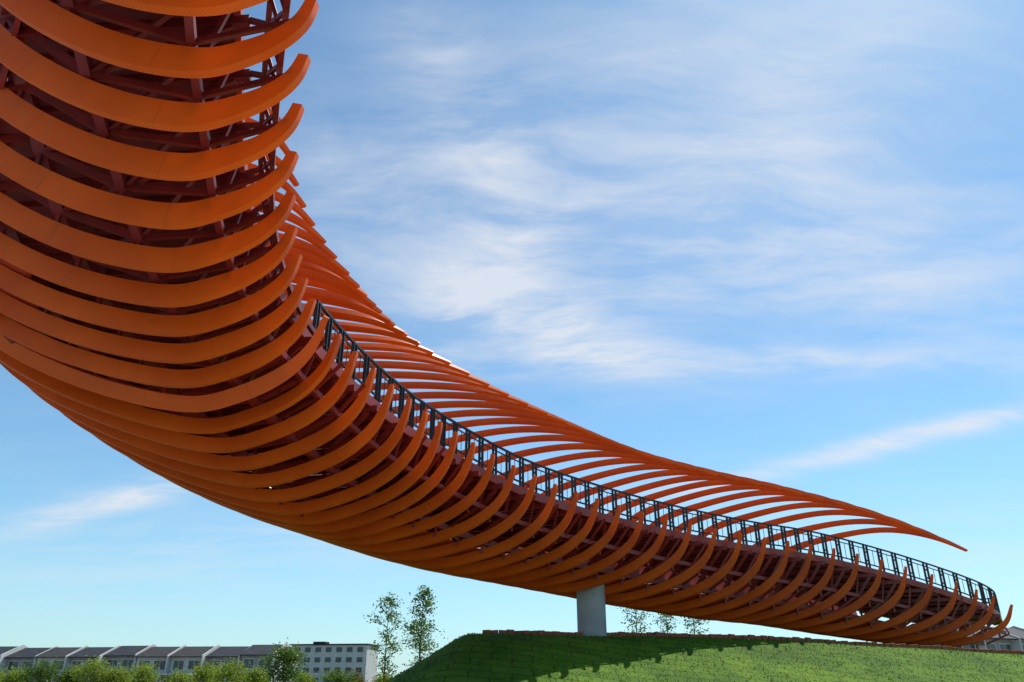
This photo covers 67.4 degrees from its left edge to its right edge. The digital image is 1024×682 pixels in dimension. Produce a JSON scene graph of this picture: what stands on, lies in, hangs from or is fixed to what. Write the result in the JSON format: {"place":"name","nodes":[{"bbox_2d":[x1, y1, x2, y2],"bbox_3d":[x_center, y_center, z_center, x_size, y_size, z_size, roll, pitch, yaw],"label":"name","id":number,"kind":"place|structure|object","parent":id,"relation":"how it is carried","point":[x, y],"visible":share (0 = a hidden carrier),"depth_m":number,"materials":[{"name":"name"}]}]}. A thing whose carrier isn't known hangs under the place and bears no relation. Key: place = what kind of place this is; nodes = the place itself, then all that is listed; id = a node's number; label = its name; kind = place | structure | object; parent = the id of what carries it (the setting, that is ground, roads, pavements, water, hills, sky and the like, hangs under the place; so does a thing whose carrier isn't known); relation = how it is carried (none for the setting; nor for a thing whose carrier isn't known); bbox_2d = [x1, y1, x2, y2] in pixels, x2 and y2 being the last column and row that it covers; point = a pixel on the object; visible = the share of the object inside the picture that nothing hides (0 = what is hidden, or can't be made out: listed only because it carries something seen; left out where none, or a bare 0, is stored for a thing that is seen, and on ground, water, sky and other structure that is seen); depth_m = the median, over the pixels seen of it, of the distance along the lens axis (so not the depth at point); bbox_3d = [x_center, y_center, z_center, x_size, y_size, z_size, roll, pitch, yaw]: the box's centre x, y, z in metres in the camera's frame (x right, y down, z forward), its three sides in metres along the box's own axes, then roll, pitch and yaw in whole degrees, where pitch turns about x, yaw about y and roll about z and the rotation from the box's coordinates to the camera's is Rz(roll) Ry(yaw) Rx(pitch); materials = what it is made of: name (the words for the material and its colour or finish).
{"place":"outdoors","nodes":[
{"label":"outdoors","id":0,"kind":"place"},
{"bbox_2d":[4,646,57,681],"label":"terrace house","id":1,"kind":"structure","parent":0,"point":[20,658],"depth_m":152.22,"materials":[{"name":"tile"}]},
{"bbox_2d":[7,661,19,670],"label":"window","id":2,"kind":"structure","parent":1,"relation":"in","point":[16,663],"depth_m":152.00,"materials":[{"name":"grey glass"}]},
{"bbox_2d":[21,660,33,670],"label":"window","id":3,"kind":"structure","parent":1,"relation":"in","point":[25,662],"depth_m":151.67,"materials":[{"name":"grey glass"}]},
{"bbox_2d":[32,645,87,681],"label":"terrace house","id":4,"kind":"structure","parent":0,"point":[63,653],"depth_m":150.62,"materials":[{"name":"grey tile"}]},
{"bbox_2d":[39,660,49,670],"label":"window","id":5,"kind":"structure","parent":4,"relation":"in","point":[45,661],"depth_m":150.49,"materials":[{"name":"grey glass"}]},
{"bbox_2d":[52,660,63,670],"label":"window","id":6,"kind":"structure","parent":4,"relation":"in","point":[54,661],"depth_m":149.97,"materials":[{"name":"grey glass"}]},
{"bbox_2d":[51,645,119,681],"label":"terrace house","id":7,"kind":"structure","parent":0,"point":[79,657],"depth_m":149.89,"materials":[{"name":"tile"}]},
{"bbox_2d":[71,660,82,670],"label":"window","id":8,"kind":"structure","parent":7,"relation":"in","point":[76,662],"depth_m":149.53,"materials":[{"name":"grey glass"}]},
{"bbox_2d":[133,645,186,681],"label":"terrace house","id":9,"kind":"structure","parent":0,"point":[160,656],"depth_m":147.71,"materials":[{"name":"grey tile"}]},
{"bbox_2d":[138,660,150,666],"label":"window","id":10,"kind":"structure","parent":9,"relation":"in","point":[144,661],"depth_m":147.76,"materials":[{"name":"grey glass"}]},
{"bbox_2d":[153,660,165,670],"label":"window","id":11,"kind":"structure","parent":9,"relation":"in","point":[161,664],"depth_m":147.13,"materials":[{"name":"grey glass"}]},
{"bbox_2d":[156,645,219,681],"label":"terrace house","id":12,"kind":"structure","parent":0,"point":[188,658],"depth_m":146.81,"materials":[{"name":"grey tile"}]},
{"bbox_2d":[172,660,184,670],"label":"window","id":13,"kind":"structure","parent":12,"relation":"in","point":[178,664],"depth_m":146.64,"materials":[{"name":"grey glass"}]},
{"bbox_2d":[187,660,200,670],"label":"window","id":14,"kind":"structure","parent":12,"relation":"in","point":[191,663],"depth_m":146.28,"materials":[{"name":"grey glass"}]},
{"bbox_2d":[193,645,251,681],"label":"terrace house","id":15,"kind":"structure","parent":0,"point":[220,653],"depth_m":146.99,"materials":[{"name":"tile"}]},
{"bbox_2d":[208,660,220,670],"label":"window","id":16,"kind":"structure","parent":15,"relation":"in","point":[211,661],"depth_m":146.61,"materials":[{"name":"grey glass"}]},
{"bbox_2d":[224,660,237,670],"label":"window","id":17,"kind":"structure","parent":15,"relation":"in","point":[225,661],"depth_m":146.27,"materials":[{"name":"grey glass"}]},
{"bbox_2d":[291,642,378,681],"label":"apartment block","id":18,"kind":"structure","parent":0,"point":[348,657],"depth_m":242.13,"materials":[{"name":"paint"}]},
{"bbox_2d":[346,657,351,661],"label":"window","id":19,"kind":"structure","parent":18,"relation":"in","point":[348,659],"depth_m":241.07,"materials":[{"name":"grey glass"}]},
{"bbox_2d":[0,0,1023,676],"label":"sky","id":20,"kind":"structure","parent":0,"point":[780,242],"materials":[{"name":"blue"}]},
{"bbox_2d":[385,633,1023,681],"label":"grass mound","id":21,"kind":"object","parent":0,"point":[489,664],"depth_m":26.07,"materials":[{"name":"green plant"}]},
{"bbox_2d":[400,585,437,661],"bbox_3d":[-4.779,14.978,39.298,1.892,4.914,1.879,0,-24,0],"label":"young tree","id":22,"kind":"object","parent":21,"relation":"on","point":[424,594],"visible":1,"depth_m":39.49,"materials":[{"name":"green plant"}]},
{"bbox_2d":[396,614,447,667],"bbox_3d":[-5.223,17.638,43.689,3.033,4.000,2.590,16,-29,-32],"label":"young tree","id":23,"kind":"object","parent":21,"relation":"on","point":[421,657],"visible":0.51,"depth_m":43.80,"materials":[{"name":"green plant"}]},
{"bbox_2d":[0,0,1012,648],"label":"footbridge","id":24,"kind":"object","parent":21,"relation":"on","point":[158,274],"visible":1,"depth_m":17.98,"materials":[{"name":"orange metal"}]},
{"bbox_2d":[506,629,513,633],"bbox_3d":[-0.063,10.406,27.456,0.270,0.170,0.120,7,-20,-13],"label":"edging brick","id":25,"kind":"object","parent":21,"relation":"on","point":[508,631],"visible":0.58,"depth_m":27.41,"materials":[{"name":"brick"}]},
{"bbox_2d":[537,630,544,634],"bbox_3d":[1.043,10.556,27.772,0.270,0.170,0.120,7,-26,-19],"label":"edging brick","id":26,"kind":"object","parent":21,"relation":"on","point":[541,632],"visible":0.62,"depth_m":27.73,"materials":[{"name":"brick"}]},
{"bbox_2d":[545,631,552,634],"bbox_3d":[1.327,10.618,27.856,0.270,0.170,0.120,6,-21,-8],"label":"edging brick","id":27,"kind":"object","parent":21,"relation":"on","point":[548,632],"visible":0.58,"depth_m":27.81,"materials":[{"name":"brick"}]},
{"bbox_2d":[552,631,559,635],"bbox_3d":[1.606,10.649,27.946,0.270,0.170,0.120,7,-20,-9],"label":"edging brick","id":28,"kind":"object","parent":21,"relation":"on","point":[556,633],"visible":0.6,"depth_m":27.90,"materials":[{"name":"brick"}]},
{"bbox_2d":[611,632,618,636],"bbox_3d":[3.822,10.919,28.550,0.270,0.170,0.120,3,-20,-16],"label":"edging brick","id":29,"kind":"object","parent":21,"relation":"on","point":[614,634],"visible":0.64,"depth_m":28.50,"materials":[{"name":"brick"}]},
{"bbox_2d":[618,631,625,635],"bbox_3d":[4.109,10.939,28.665,0.270,0.170,0.120,8,-21,-9],"label":"edging brick","id":30,"kind":"object","parent":21,"relation":"on","point":[622,633],"visible":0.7,"depth_m":28.61,"materials":[{"name":"brick"}]},
{"bbox_2d":[617,607,651,632],"bbox_3d":[7.383,16.723,45.168,1.880,3.328,1.936,9,-26,-20],"label":"young tree","id":31,"kind":"object","parent":21,"relation":"on","point":[637,622],"visible":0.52,"depth_m":45.24,"materials":[{"name":"green plant"}]},
{"bbox_2d":[646,632,653,636],"bbox_3d":[5.218,11.093,29.014,0.270,0.170,0.120,10,-26,-20],"label":"edging brick","id":32,"kind":"object","parent":21,"relation":"on","point":[649,634],"visible":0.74,"depth_m":28.96,"materials":[{"name":"brick"}]},
{"bbox_2d":[654,632,660,636],"bbox_3d":[5.500,11.088,29.029,0.270,0.170,0.120,14,-24,-22],"label":"edging brick","id":33,"kind":"object","parent":21,"relation":"on","point":[657,634],"visible":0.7,"depth_m":28.97,"materials":[{"name":"brick"}]},
{"bbox_2d":[652,613,677,632],"bbox_3d":[9.011,16.943,44.947,1.725,2.746,1.727,-16,-29,32],"label":"young tree","id":34,"kind":"object","parent":21,"relation":"on","point":[668,626],"visible":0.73,"depth_m":45.08,"materials":[{"name":"green plant"}]},
{"bbox_2d":[680,617,710,634],"bbox_3d":[10.993,17.200,45.892,1.909,3.144,2.047,0,-24,0],"label":"young tree","id":35,"kind":"object","parent":21,"relation":"on","point":[696,622],"visible":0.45,"depth_m":45.99,"materials":[{"name":"green plant"}]},
{"label":"ground","id":36,"kind":"structure","parent":0,"visible":0},
{"bbox_2d":[0,645,27,671],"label":"terrace house","id":37,"kind":"structure","parent":36,"relation":"on","point":[5,651],"depth_m":153.92,"materials":[{"name":"paint"}]},
{"bbox_2d":[0,663,29,681],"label":"garden tree","id":38,"kind":"object","parent":36,"relation":"on","point":[8,678],"visible":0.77,"depth_m":78.47,"materials":[{"name":"green plant"}]},
{"bbox_2d":[10,655,67,681],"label":"garden tree","id":39,"kind":"object","parent":36,"relation":"on","point":[38,675],"visible":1,"depth_m":77.42,"materials":[{"name":"green plant"}]},
{"bbox_2d":[54,666,92,681],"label":"garden tree","id":40,"kind":"object","parent":36,"relation":"on","point":[68,677],"visible":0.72,"depth_m":78.12,"materials":[{"name":"green plant"}]},
{"bbox_2d":[62,655,115,681],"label":"garden tree","id":41,"kind":"object","parent":36,"relation":"on","point":[88,672],"visible":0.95,"depth_m":76.42,"materials":[{"name":"green plant"}]},
{"bbox_2d":[97,662,141,681],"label":"garden tree","id":42,"kind":"object","parent":36,"relation":"on","point":[119,676],"visible":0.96,"depth_m":77.44,"materials":[{"name":"green plant"}]},
{"bbox_2d":[88,644,156,681],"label":"terrace house","id":43,"kind":"structure","parent":36,"relation":"on","point":[126,655],"depth_m":149.58,"materials":[{"name":"tile"}]},
{"bbox_2d":[106,659,118,668],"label":"window","id":44,"kind":"structure","parent":43,"relation":"in","point":[113,662],"depth_m":149.35,"materials":[{"name":"grey glass"}]},
{"bbox_2d":[120,659,133,668],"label":"window","id":45,"kind":"structure","parent":43,"relation":"in","point":[127,662],"depth_m":148.95,"materials":[{"name":"grey glass"}]},
{"bbox_2d":[127,660,162,681],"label":"garden tree","id":46,"kind":"object","parent":36,"relation":"on","point":[144,672],"visible":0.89,"depth_m":82.88,"materials":[{"name":"green plant"}]},
{"bbox_2d":[158,667,197,681],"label":"garden tree","id":47,"kind":"object","parent":36,"relation":"on","point":[179,677],"visible":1,"depth_m":71.19,"materials":[{"name":"green plant"}]},
{"bbox_2d":[188,660,221,681],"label":"garden tree","id":48,"kind":"object","parent":36,"relation":"on","point":[201,676],"visible":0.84,"depth_m":83.76,"materials":[{"name":"green plant"}]},
{"bbox_2d":[203,657,252,681],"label":"garden tree","id":49,"kind":"object","parent":36,"relation":"on","point":[229,675],"visible":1,"depth_m":73.91,"materials":[{"name":"green plant"}]},
{"bbox_2d":[240,663,275,681],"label":"garden tree","id":50,"kind":"object","parent":36,"relation":"on","point":[255,675],"visible":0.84,"depth_m":82.79,"materials":[{"name":"green plant"}]},
{"bbox_2d":[233,643,297,681],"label":"terrace house","id":51,"kind":"structure","parent":36,"relation":"on","point":[252,653],"depth_m":145.17,"materials":[{"name":"tile"}]},
{"bbox_2d":[243,658,254,668],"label":"window","id":52,"kind":"structure","parent":51,"relation":"in","point":[252,660],"depth_m":144.97,"materials":[{"name":"grey glass"}]},
{"bbox_2d":[257,658,271,668],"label":"window","id":53,"kind":"structure","parent":51,"relation":"in","point":[260,662],"depth_m":144.55,"materials":[{"name":"grey glass"}]},
{"bbox_2d":[259,637,310,681],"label":"garden tree","id":54,"kind":"object","parent":36,"relation":"on","point":[287,658],"visible":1,"depth_m":72.09,"materials":[{"name":"green plant"}]},
{"bbox_2d":[290,663,318,681],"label":"garden tree","id":55,"kind":"object","parent":36,"relation":"on","point":[306,678],"visible":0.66,"depth_m":84.02,"materials":[{"name":"green plant"}]},
{"bbox_2d":[312,665,360,681],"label":"garden tree","id":56,"kind":"object","parent":36,"relation":"on","point":[339,676],"visible":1,"depth_m":72.94,"materials":[{"name":"green plant"}]},
{"bbox_2d":[343,670,368,681],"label":"garden tree","id":57,"kind":"object","parent":36,"relation":"on","point":[359,679],"visible":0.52,"depth_m":91.36,"materials":[{"name":"green plant"}]},
{"bbox_2d":[371,671,393,681],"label":"garden tree","id":58,"kind":"object","parent":36,"relation":"on","point":[379,678],"visible":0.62,"depth_m":94.26,"materials":[{"name":"green plant"}]},
{"bbox_2d":[362,592,407,681],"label":"young tree","id":59,"kind":"object","parent":36,"relation":"on","point":[389,616],"visible":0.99,"depth_m":41.11,"materials":[{"name":"green plant"}]},
{"bbox_2d":[908,623,986,648],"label":"terrace house","id":60,"kind":"structure","parent":36,"relation":"on","point":[969,646],"depth_m":106.73,"materials":[{"name":"paint"}]},
{"bbox_2d":[962,644,975,648],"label":"window","id":61,"kind":"structure","parent":60,"relation":"in","point":[969,646],"depth_m":106.55,"materials":[{"name":"grey glass"}]},
{"bbox_2d":[975,630,1022,650],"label":"terrace house","id":62,"kind":"structure","parent":36,"relation":"on","point":[1010,642],"depth_m":109.92,"materials":[{"name":"paint"}]},
{"bbox_2d":[986,642,996,649],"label":"window","id":63,"kind":"structure","parent":62,"relation":"in","point":[992,645],"depth_m":108.64,"materials":[{"name":"grey glass"}]},
{"bbox_2d":[998,643,1011,649],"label":"window","id":64,"kind":"structure","parent":62,"relation":"in","point":[1002,646],"depth_m":109.83,"materials":[{"name":"grey glass"}]},
{"bbox_2d":[991,626,1023,650],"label":"terrace house","id":65,"kind":"structure","parent":36,"relation":"on","point":[1016,631],"depth_m":115.19,"materials":[{"name":"tile"}]}
]}

